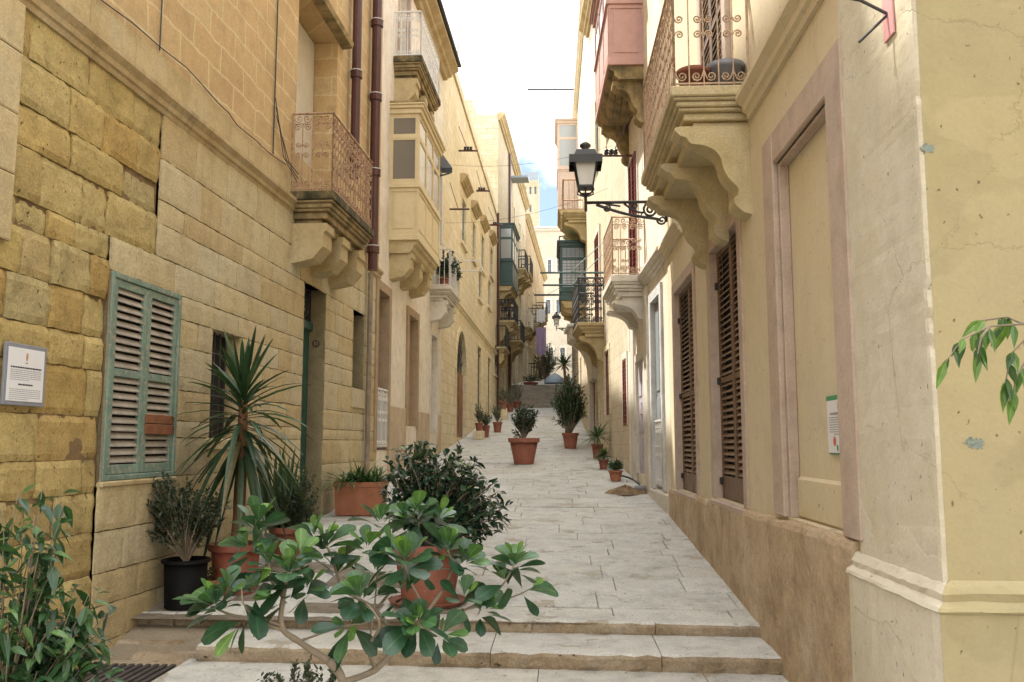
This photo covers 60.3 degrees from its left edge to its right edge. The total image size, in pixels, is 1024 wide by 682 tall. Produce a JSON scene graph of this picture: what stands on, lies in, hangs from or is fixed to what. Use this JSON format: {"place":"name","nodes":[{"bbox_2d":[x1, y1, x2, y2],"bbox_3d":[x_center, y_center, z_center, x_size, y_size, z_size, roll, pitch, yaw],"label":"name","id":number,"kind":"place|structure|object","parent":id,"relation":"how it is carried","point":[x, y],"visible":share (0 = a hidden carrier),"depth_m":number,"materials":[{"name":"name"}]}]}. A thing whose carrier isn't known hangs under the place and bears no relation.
{"place":"outdoors","nodes":[
{"label":"outdoors","id":0,"kind":"place"},
{"bbox_2d":[87,492,538,681],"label":"ground","id":1,"kind":"structure","parent":0,"point":[191,636],"depth_m":7.08,"materials":[{"name":"beige stone"}]},
{"bbox_2d":[75,663,175,681],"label":"drain grate","id":2,"kind":"object","parent":1,"relation":"in","point":[139,672],"visible":0.53,"depth_m":6.36,"materials":[{"name":"grey metal"}]},
{"bbox_2d":[95,639,195,666],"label":"gutter kerb","id":3,"kind":"structure","parent":1,"relation":"on","point":[177,658],"depth_m":6.73,"materials":[{"name":"stone"}]},
{"bbox_2d":[0,0,383,668],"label":"town house","id":4,"kind":"structure","parent":1,"relation":"on","point":[264,164],"depth_m":7.95,"materials":[{"name":"stone"}]},
{"bbox_2d":[0,341,46,406],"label":"information board","id":5,"kind":"object","parent":4,"relation":"attached to","point":[23,374],"visible":1,"depth_m":5.82,"materials":[{"name":"paper"}]},
{"bbox_2d":[95,271,181,481],"bbox_3d":[-3.144,0.331,7.479,0.090,1.651,1.200,-1,-7,5],"label":"window frame","id":6,"kind":"structure","parent":4,"relation":"in","point":[113,477],"depth_m":7.08,"materials":[{"name":"green paint"}]},
{"bbox_2d":[206,332,236,449],"bbox_3d":[-3.038,0.523,9.168,0.210,1.210,0.891,-1,-7,5],"label":"window","id":7,"kind":"structure","parent":4,"relation":"in","point":[218,341],"depth_m":9.26,"materials":[{"name":"black glass"}]},
{"bbox_2d":[295,22,314,167],"bbox_3d":[-3.119,-3.493,12.512,0.040,2.317,1.772,-1,-7,5],"label":"balcony door","id":8,"kind":"structure","parent":4,"relation":"in","point":[306,47],"depth_m":13.03,"materials":[{"name":"white wood"}]},
{"bbox_2d":[299,287,312,504],"bbox_3d":[-2.943,0.797,12.075,0.100,3.180,0.965,-1,-7,5],"label":"door","id":9,"kind":"structure","parent":4,"relation":"in","point":[308,326],"depth_m":12.45,"materials":[{"name":"teal paint"}]},
{"bbox_2d":[94,0,461,491],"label":"town house","id":10,"kind":"structure","parent":1,"relation":"on","point":[416,301],"depth_m":17.67,"materials":[{"name":"beige stone"}]},
{"bbox_2d":[372,277,391,450],"bbox_3d":[-2.546,0.459,16.159,0.432,3.060,1.262,0,-7,3],"label":"door","id":11,"kind":"structure","parent":10,"relation":"in","point":[383,302],"depth_m":16.59,"materials":[{"name":"beige wood"}]},
{"bbox_2d":[397,0,411,55],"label":"window","id":12,"kind":"structure","parent":10,"relation":"in","point":[409,2],"depth_m":19.06,"materials":[{"name":"white paint"}]},
{"bbox_2d":[405,305,419,426],"bbox_3d":[-2.329,0.579,19.112,0.433,2.525,1.332,0,-7,3],"label":"door","id":13,"kind":"structure","parent":10,"relation":"in","point":[412,317],"depth_m":19.52,"materials":[{"name":"beige stone"}]},
{"bbox_2d":[429,330,437,432],"bbox_3d":[-2.033,1.036,21.974,0.200,2.503,1.095,0,-7,4],"label":"door","id":14,"kind":"structure","parent":10,"relation":"in","point":[433,406],"depth_m":22.38,"materials":[{"name":"stone"}]},
{"bbox_2d":[431,221,439,283],"bbox_3d":[-1.965,-2.399,22.483,0.080,2.300,1.100,0,-7,4],"label":"window","id":15,"kind":"structure","parent":10,"relation":"in","point":[437,276],"depth_m":22.85,"materials":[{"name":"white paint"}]},
{"bbox_2d":[440,171,442,244],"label":"window","id":16,"kind":"structure","parent":10,"relation":"in","point":[441,178],"depth_m":23.54,"materials":[{"name":"grey paint"}]},
{"bbox_2d":[440,154,451,176],"bbox_3d":[-1.730,-4.032,20.522,0.788,0.948,0.838,0,-7,3],"label":"awning box","id":17,"kind":"object","parent":10,"relation":"attached to","point":[445,167],"visible":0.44,"depth_m":20.17,"materials":[{"name":"grey fabric"}]},
{"bbox_2d":[436,248,458,283],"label":"potted plant","id":18,"kind":"object","parent":10,"relation":"on","point":[453,266],"visible":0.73,"depth_m":21.92,"materials":[{"name":"green plant"}]},
{"bbox_2d":[446,260,462,282],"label":"potted plant","id":19,"kind":"object","parent":10,"relation":"on","point":[459,273],"visible":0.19,"depth_m":22.91,"materials":[{"name":"green plant"}]},
{"bbox_2d":[441,243,482,271],"bbox_3d":[-1.324,-2.225,23.314,1.147,0.803,0.028,0,-7,3],"label":"clothes rack","id":20,"kind":"object","parent":10,"relation":"attached to","point":[467,261],"visible":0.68,"depth_m":23.27,"materials":[{"name":"white metal"}]},
{"bbox_2d":[440,72,509,451],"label":"town house","id":21,"kind":"structure","parent":1,"relation":"on","point":[474,355],"depth_m":29.81,"materials":[{"name":"stone"}]},
{"bbox_2d":[449,183,468,209],"bbox_3d":[-1.537,-4.152,25.263,0.638,0.834,0.053,0,-7,3],"label":"clothes line bracket","id":22,"kind":"object","parent":21,"relation":"attached to","point":[457,208],"visible":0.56,"depth_m":25.20,"materials":[{"name":"brown metal"}]},
{"bbox_2d":[457,0,461,54],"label":"aerial mast","id":23,"kind":"object","parent":21,"relation":"on","point":[459,26],"visible":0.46,"depth_m":25.79,"materials":[{"name":"grey metal"}]},
{"bbox_2d":[457,338,462,436],"bbox_3d":[-1.707,1.349,27.647,0.072,3.325,2.585,0,-7,3],"label":"door","id":24,"kind":"structure","parent":21,"relation":"in","point":[459,357],"depth_m":28.03,"materials":[{"name":"brown wood"}]},
{"bbox_2d":[460,190,467,252],"bbox_3d":[-1.583,-3.856,28.660,0.180,1.721,1.525,0,-7,3],"label":"window","id":25,"kind":"structure","parent":21,"relation":"in","point":[463,241],"depth_m":29.08,"materials":[{"name":"grey paint"}]},
{"bbox_2d":[459,127,477,151],"bbox_3d":[-1.387,-6.308,27.522,0.652,0.838,0.092,0,-7,3],"label":"clothes line bracket","id":26,"kind":"object","parent":21,"relation":"attached to","point":[467,150],"visible":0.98,"depth_m":27.46,"materials":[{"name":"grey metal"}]},
{"bbox_2d":[471,215,476,266],"bbox_3d":[-1.393,-3.582,31.762,0.179,1.603,1.362,0,-7,3],"label":"window","id":27,"kind":"structure","parent":21,"relation":"in","point":[473,238],"depth_m":32.01,"materials":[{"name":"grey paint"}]},
{"bbox_2d":[476,341,481,421],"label":"door","id":28,"kind":"structure","parent":21,"relation":"in","point":[479,351],"depth_m":33.98,"materials":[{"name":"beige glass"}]},
{"bbox_2d":[478,264,483,305],"bbox_3d":[-1.246,-2.158,34.037,0.180,1.366,1.520,0,-7,3],"label":"window","id":29,"kind":"structure","parent":21,"relation":"in","point":[479,269],"depth_m":34.54,"materials":[{"name":"grey paint"}]},
{"bbox_2d":[480,229,485,276],"bbox_3d":[-1.186,-3.506,35.188,0.181,1.648,1.596,0,-7,3],"label":"window","id":30,"kind":"structure","parent":21,"relation":"in","point":[482,257],"depth_m":35.75,"materials":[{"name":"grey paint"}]},
{"bbox_2d":[487,353,490,416],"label":"door","id":31,"kind":"structure","parent":21,"relation":"in","point":[488,356],"depth_m":38.20,"materials":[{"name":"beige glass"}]},
{"bbox_2d":[487,275,491,312],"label":"window","id":32,"kind":"structure","parent":21,"relation":"in","point":[488,279],"depth_m":38.62,"materials":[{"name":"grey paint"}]},
{"bbox_2d":[489,243,493,282],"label":"window","id":33,"kind":"structure","parent":21,"relation":"in","point":[491,249],"depth_m":39.85,"materials":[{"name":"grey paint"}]},
{"bbox_2d":[494,341,496,377],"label":"window","id":34,"kind":"structure","parent":21,"relation":"in","point":[495,344],"depth_m":41.13,"materials":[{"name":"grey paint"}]},
{"bbox_2d":[458,145,612,222],"bbox_3d":[0.131,-3.990,22.181,5.556,1.365,1.334,-4,-8,32],"label":"overhead wire","id":35,"kind":"object","parent":21,"relation":"attached to","point":[539,211],"visible":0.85,"depth_m":22.12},
{"bbox_2d":[466,0,533,405],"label":"town house","id":36,"kind":"structure","parent":1,"relation":"on","point":[496,145],"depth_m":46.28,"materials":[{"name":"beige stone"}]},
{"bbox_2d":[502,367,504,399],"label":"door","id":37,"kind":"structure","parent":36,"relation":"in","point":[503,369],"depth_m":45.92,"materials":[{"name":"wood"}]},
{"bbox_2d":[515,355,517,383],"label":"door","id":38,"kind":"structure","parent":36,"relation":"in","point":[516,359],"depth_m":53.32,"materials":[{"name":"stone"}]},
{"bbox_2d":[518,219,520,251],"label":"window","id":39,"kind":"structure","parent":36,"relation":"in","point":[519,224],"depth_m":56.54,"materials":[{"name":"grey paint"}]},
{"bbox_2d":[519,290,520,324],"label":"window","id":40,"kind":"structure","parent":36,"relation":"in","point":[519,290],"depth_m":56.37,"materials":[{"name":"beige glass"}]},
{"bbox_2d":[521,353,522,381],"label":"door","id":41,"kind":"structure","parent":36,"relation":"in","point":[521,353],"depth_m":57.42,"materials":[{"name":"wood"}]},
{"bbox_2d":[522,231,524,260],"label":"window","id":42,"kind":"structure","parent":36,"relation":"in","point":[523,236],"depth_m":59.53,"materials":[{"name":"grey paint"}]},
{"bbox_2d":[524,172,539,226],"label":"tower block","id":43,"kind":"structure","parent":1,"relation":"on","point":[532,187],"depth_m":123.18,"materials":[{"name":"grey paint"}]},
{"bbox_2d":[525,214,547,380],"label":"town house","id":44,"kind":"structure","parent":1,"relation":"on","point":[533,302],"depth_m":67.82,"materials":[{"name":"stone"}]},
{"bbox_2d":[527,344,528,379],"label":"door","id":45,"kind":"structure","parent":44,"relation":"in","point":[527,344],"depth_m":62.49,"materials":[{"name":"stone"}]},
{"bbox_2d":[529,345,530,376],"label":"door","id":46,"kind":"structure","parent":44,"relation":"in","point":[529,345],"depth_m":63.70,"materials":[{"name":"beige glass"}]},
{"bbox_2d":[534,226,571,376],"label":"town house","id":47,"kind":"structure","parent":1,"relation":"on","point":[547,237],"depth_m":96.17,"materials":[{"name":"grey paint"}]},
{"bbox_2d":[544,298,551,313],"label":"window","id":48,"kind":"structure","parent":47,"relation":"in","point":[548,301],"depth_m":96.03,"materials":[{"name":"grey paint"}]},
{"bbox_2d":[546,258,552,271],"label":"window","id":49,"kind":"structure","parent":47,"relation":"in","point":[549,261],"depth_m":96.52,"materials":[{"name":"grey paint"}]},
{"bbox_2d":[554,298,560,313],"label":"window","id":50,"kind":"structure","parent":47,"relation":"in","point":[556,300],"depth_m":96.10,"materials":[{"name":"grey paint"}]},
{"bbox_2d":[559,346,566,359],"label":"window","id":51,"kind":"structure","parent":47,"relation":"in","point":[563,348],"depth_m":95.33,"materials":[{"name":"grey paint"}]},
{"bbox_2d":[559,286,573,381],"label":"town house","id":52,"kind":"structure","parent":1,"relation":"on","point":[572,354],"depth_m":53.06,"materials":[{"name":"stone"}]},
{"bbox_2d":[555,0,590,437],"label":"town house","id":53,"kind":"structure","parent":1,"relation":"on","point":[572,134],"depth_m":31.24,"materials":[{"name":"beige paint"}]},
{"bbox_2d":[527,74,573,89],"bbox_3d":[1.750,-11.052,37.482,2.199,0.870,0.078,0,-7,3],"label":"clothes line bracket","id":54,"kind":"object","parent":53,"relation":"attached to","point":[551,88],"visible":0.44,"depth_m":37.42,"materials":[{"name":"black metal"}]},
{"bbox_2d":[552,312,564,330],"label":"wall lantern","id":55,"kind":"object","parent":53,"relation":"attached to","point":[556,317],"depth_m":41.23,"materials":[{"name":"black metal"}]},
{"bbox_2d":[580,354,581,422],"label":"door","id":56,"kind":"structure","parent":53,"relation":"in","point":[580,354],"depth_m":35.61,"materials":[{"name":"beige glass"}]},
{"bbox_2d":[564,0,629,473],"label":"town house","id":57,"kind":"structure","parent":1,"relation":"on","point":[598,341],"depth_m":22.60,"materials":[{"name":"beige paint"}]},
{"bbox_2d":[540,242,603,273],"bbox_3d":[1.563,-2.134,22.645,1.683,0.841,0.050,0,-7,3],"label":"clothes line bracket","id":58,"kind":"object","parent":57,"relation":"attached to","point":[571,272],"visible":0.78,"depth_m":22.60,"materials":[{"name":"metal"}]},
{"bbox_2d":[543,254,602,285],"bbox_3d":[1.600,-1.834,22.910,1.608,0.840,0.050,0,-7,3],"label":"clothes line bracket","id":59,"kind":"object","parent":57,"relation":"attached to","point":[572,284],"visible":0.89,"depth_m":22.87,"materials":[{"name":"grey metal"}]},
{"bbox_2d":[594,381,595,442],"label":"door","id":60,"kind":"structure","parent":57,"relation":"in","point":[595,381],"depth_m":24.77,"materials":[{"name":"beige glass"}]},
{"bbox_2d":[594,96,599,180],"bbox_3d":[2.377,-5.732,24.323,0.085,2.340,1.280,0,-7,0],"label":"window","id":61,"kind":"structure","parent":57,"relation":"in","point":[596,128],"depth_m":24.79,"materials":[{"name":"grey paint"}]},
{"bbox_2d":[598,361,601,436],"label":"door","id":62,"kind":"structure","parent":57,"relation":"in","point":[599,363],"depth_m":23.82,"materials":[{"name":"wood"}]},
{"bbox_2d":[603,342,610,415],"bbox_3d":[2.375,0.964,21.786,0.085,1.729,1.363,0,-7,0],"label":"window","id":63,"kind":"structure","parent":57,"relation":"in","point":[606,350],"depth_m":22.17,"materials":[{"name":"beige paint"}]},
{"bbox_2d":[589,0,670,514],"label":"town house","id":64,"kind":"structure","parent":1,"relation":"on","point":[635,298],"depth_m":15.39,"materials":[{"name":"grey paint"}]},
{"bbox_2d":[603,115,632,156],"bbox_3d":[1.984,-3.919,16.882,0.774,0.835,0.092,0,-7,3],"label":"clothes line bracket","id":65,"kind":"object","parent":64,"relation":"attached to","point":[611,152],"visible":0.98,"depth_m":16.83,"materials":[{"name":"grey metal"}]},
{"bbox_2d":[569,142,667,224],"bbox_3d":[1.539,-2.295,12.836,1.414,1.262,0.480,0,-7,3],"label":"wall lantern","id":66,"kind":"object","parent":64,"relation":"attached to","point":[585,163],"depth_m":12.76,"materials":[{"name":"black metal"}]},
{"bbox_2d":[611,95,627,134],"bbox_3d":[2.102,-5.001,15.891,0.881,2.641,0.144,-5,-8,38],"label":"overhead wire","id":67,"kind":"object","parent":64,"relation":"attached to","point":[619,115],"visible":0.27,"depth_m":15.94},
{"bbox_2d":[634,349,645,475],"bbox_3d":[2.336,1.282,15.774,0.110,2.181,1.410,0,-7,1],"label":"door","id":68,"kind":"structure","parent":64,"relation":"in","point":[638,366],"depth_m":16.02,"materials":[{"name":"white paint"}]},
{"bbox_2d":[648,281,666,491],"bbox_3d":[2.303,0.733,13.731,0.140,3.133,1.308,0,-7,1],"label":"door","id":69,"kind":"structure","parent":64,"relation":"in","point":[655,306],"depth_m":14.04,"materials":[{"name":"grey paint"}]},
{"bbox_2d":[641,0,1023,681],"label":"town house","id":70,"kind":"structure","parent":1,"relation":"on","point":[835,202],"depth_m":4.80,"materials":[{"name":"beige stone"}]},
{"bbox_2d":[676,65,710,85],"bbox_3d":[1.551,-2.207,7.549,0.290,0.200,0.290,0,-7,3],"label":"flower pot","id":71,"kind":"object","parent":70,"relation":"on","point":[695,69],"visible":0.48,"depth_m":7.44,"materials":[{"name":"ceramic"}]},
{"bbox_2d":[706,58,744,84],"bbox_3d":[1.833,-2.233,7.579,0.332,0.260,0.332,0,-7,3],"label":"flower pot","id":72,"kind":"object","parent":70,"relation":"on","point":[725,64],"visible":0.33,"depth_m":7.46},
{"bbox_2d":[826,395,839,454],"bbox_3d":[1.969,0.507,5.351,0.023,0.359,0.311,0,-7,3],"label":"notice poster","id":73,"kind":"object","parent":70,"relation":"attached to","point":[832,422],"visible":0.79,"depth_m":5.38,"materials":[{"name":"paper"}]},
{"bbox_2d":[853,0,894,43],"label":"pink sign plate","id":74,"kind":"object","parent":70,"relation":"attached to","point":[887,12],"visible":1,"depth_m":4.24,"materials":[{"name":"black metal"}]},
{"bbox_2d":[89,377,755,626],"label":"pavement","id":75,"kind":"structure","parent":0,"point":[549,525],"depth_m":10.26,"materials":[{"name":"stone"}]},
{"bbox_2d":[0,484,125,681],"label":"potted plant","id":76,"kind":"object","parent":75,"relation":"on","point":[50,656],"visible":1,"depth_m":3.61,"materials":[{"name":"green plant"}]},
{"bbox_2d":[146,471,230,609],"bbox_3d":[-2.874,1.704,7.630,0.747,1.148,0.632,-2,-7,17],"label":"potted plant","id":77,"kind":"object","parent":75,"relation":"on","point":[185,571],"visible":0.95,"depth_m":7.53,"materials":[{"name":"green plant"}]},
{"bbox_2d":[207,564,219,588],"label":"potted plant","id":78,"kind":"object","parent":75,"relation":"on","point":[209,577],"visible":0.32,"depth_m":7.87,"materials":[{"name":"green plant"}]},
{"bbox_2d":[172,327,319,594],"bbox_3d":[-2.530,1.076,8.269,1.521,2.475,1.427,5,-9,-39],"label":"potted plant","id":79,"kind":"object","parent":75,"relation":"on","point":[241,463],"visible":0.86,"depth_m":8.14,"materials":[{"name":"green plant"}]},
{"bbox_2d":[257,445,320,559],"bbox_3d":[-2.432,1.728,9.582,0.749,1.242,0.585,0,-7,3],"label":"potted plant","id":80,"kind":"object","parent":75,"relation":"on","point":[295,507],"visible":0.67,"depth_m":9.53,"materials":[{"name":"green plant"}]},
{"bbox_2d":[256,655,336,681],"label":"potted plant","id":81,"kind":"object","parent":75,"relation":"on","point":[308,674],"visible":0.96,"depth_m":3.84,"materials":[{"name":"green plant"}]},
{"bbox_2d":[316,459,398,515],"bbox_3d":[-2.236,2.061,12.598,1.319,0.816,1.288,0,-7,3],"label":"potted plant","id":82,"kind":"object","parent":75,"relation":"on","point":[353,492],"visible":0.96,"depth_m":12.39,"materials":[{"name":"green plant"}]},
{"bbox_2d":[174,490,558,681],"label":"potted plant","id":83,"kind":"object","parent":75,"relation":"on","point":[390,640],"visible":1,"depth_m":3.75,"materials":[{"name":"green plant"}]},
{"bbox_2d":[377,440,512,608],"bbox_3d":[-0.604,1.570,7.684,1.223,1.403,0.845,-2,-7,15],"label":"potted plant","id":84,"kind":"object","parent":75,"relation":"on","point":[464,503],"visible":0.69,"depth_m":7.60,"materials":[{"name":"green plant"}]},
{"bbox_2d":[139,611,781,674],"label":"steps","id":85,"kind":"structure","parent":75,"relation":"on","point":[613,643],"depth_m":6.59,"materials":[{"name":"stone"}]},
{"bbox_2d":[473,431,484,439],"bbox_3d":[-1.045,2.990,27.962,0.338,0.277,0.450,0,-7,3],"label":"stone block","id":86,"kind":"object","parent":75,"relation":"on","point":[478,435],"depth_m":27.74,"materials":[{"name":"stone"}]},
{"bbox_2d":[473,404,485,430],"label":"potted plant","id":87,"kind":"object","parent":86,"relation":"on","point":[479,425],"visible":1,"depth_m":27.92,"materials":[{"name":"green plant"}]},
{"bbox_2d":[480,411,491,436],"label":"potted plant","id":88,"kind":"object","parent":75,"relation":"on","point":[486,426],"visible":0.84,"depth_m":28.45,"materials":[{"name":"green plant"}]},
{"bbox_2d":[490,403,502,431],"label":"potted plant","id":89,"kind":"object","parent":75,"relation":"on","point":[497,425],"visible":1,"depth_m":30.38,"materials":[{"name":"green plant"}]},
{"bbox_2d":[498,409,507,419],"bbox_3d":[-0.372,3.072,36.662,0.355,0.476,0.500,0,-7,3],"label":"stone block","id":90,"kind":"object","parent":75,"relation":"on","point":[504,414],"depth_m":36.42,"materials":[{"name":"stone"}]},
{"bbox_2d":[496,389,508,408],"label":"potted plant","id":91,"kind":"object","parent":90,"relation":"on","point":[502,401],"visible":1,"depth_m":36.64,"materials":[{"name":"green plant"}]},
{"bbox_2d":[506,387,517,411],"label":"potted plant","id":92,"kind":"object","parent":75,"relation":"on","point":[510,406],"visible":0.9,"depth_m":41.71,"materials":[{"name":"green plant"}]},
{"bbox_2d":[510,377,522,407],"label":"potted plant","id":93,"kind":"object","parent":75,"relation":"on","point":[517,402],"visible":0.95,"depth_m":44.47,"materials":[{"name":"green plant"}]},
{"bbox_2d":[508,403,539,463],"bbox_3d":[0.280,2.081,19.906,0.738,1.375,0.715,0,-7,3],"label":"potted plant","id":94,"kind":"object","parent":75,"relation":"on","point":[523,448],"visible":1,"depth_m":19.74,"materials":[{"name":"orange plant"}]},
{"bbox_2d":[523,374,537,384],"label":"potted plant","id":95,"kind":"object","parent":75,"relation":"on","point":[531,378],"visible":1,"depth_m":49.28,"materials":[{"name":"green plant"}]},
{"bbox_2d":[505,385,573,407],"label":"stairs","id":96,"kind":"structure","parent":75,"relation":"on","point":[539,396],"depth_m":46.84,"materials":[{"name":"grey stone"}]},
{"bbox_2d":[533,342,557,379],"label":"street tree","id":97,"kind":"object","parent":75,"relation":"on","point":[545,368],"visible":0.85,"depth_m":62.00,"materials":[{"name":"green plant"}]},
{"bbox_2d":[544,373,563,383],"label":"tarpaulin cover","id":98,"kind":"object","parent":75,"relation":"on","point":[555,378],"visible":0.86,"depth_m":50.49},
{"bbox_2d":[549,349,581,432],"bbox_3d":[1.532,1.594,26.157,1.050,2.863,1.079,3,-7,-22],"label":"palm plant","id":99,"kind":"object","parent":75,"relation":"on","point":[564,361],"visible":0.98,"depth_m":26.20,"materials":[{"name":"green plant"}]},
{"bbox_2d":[550,371,588,448],"bbox_3d":[1.602,1.879,24.226,1.138,2.130,1.196,0,-7,3],"label":"potted plant","id":100,"kind":"object","parent":75,"relation":"on","point":[568,402],"visible":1,"depth_m":24.03,"materials":[{"name":"green plant"}]},
{"bbox_2d":[576,421,610,458],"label":"potted plant","id":101,"kind":"object","parent":75,"relation":"on","point":[596,449],"visible":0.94,"depth_m":20.99,"materials":[{"name":"green plant"}]},
{"bbox_2d":[593,446,614,468],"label":"potted plant","id":102,"kind":"object","parent":75,"relation":"on","point":[603,462],"visible":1,"depth_m":18.63,"materials":[{"name":"green plant"}]},
{"bbox_2d":[607,458,623,480],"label":"potted plant","id":103,"kind":"object","parent":75,"relation":"on","point":[615,472],"visible":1,"depth_m":16.49,"materials":[{"name":"orange plant"}]},
{"bbox_2d":[605,484,646,494],"bbox_3d":[1.911,2.466,14.708,0.564,0.166,0.564,6,-9,-42],"label":"rag heap","id":104,"kind":"object","parent":75,"relation":"on","point":[625,489],"visible":0.99,"depth_m":14.58,"materials":[{"name":"beige fabric"}]},
{"bbox_2d":[152,659,787,681],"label":"landing","id":105,"kind":"object","parent":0,"point":[191,670],"visible":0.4,"depth_m":6.19,"materials":[{"name":"stone"}]},
{"bbox_2d":[442,0,579,225],"label":"sky","id":106,"kind":"structure","parent":0,"point":[524,44],"materials":[{"name":"white"}]},
{"bbox_2d":[536,327,545,355],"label":"hanging cloth","id":107,"kind":"object","parent":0,"point":[541,341],"visible":1,"depth_m":56.36,"materials":[{"name":"purple fabric"}]},
{"bbox_2d":[537,309,544,322],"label":"hanging cloth","id":108,"kind":"object","parent":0,"point":[540,315],"visible":1,"depth_m":56.55,"materials":[{"name":"white fabric"}]},
{"bbox_2d":[936,316,1023,424],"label":"potted plant","id":109,"kind":"object","parent":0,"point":[1003,329],"visible":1,"depth_m":2.68,"materials":[{"name":"green plant"}]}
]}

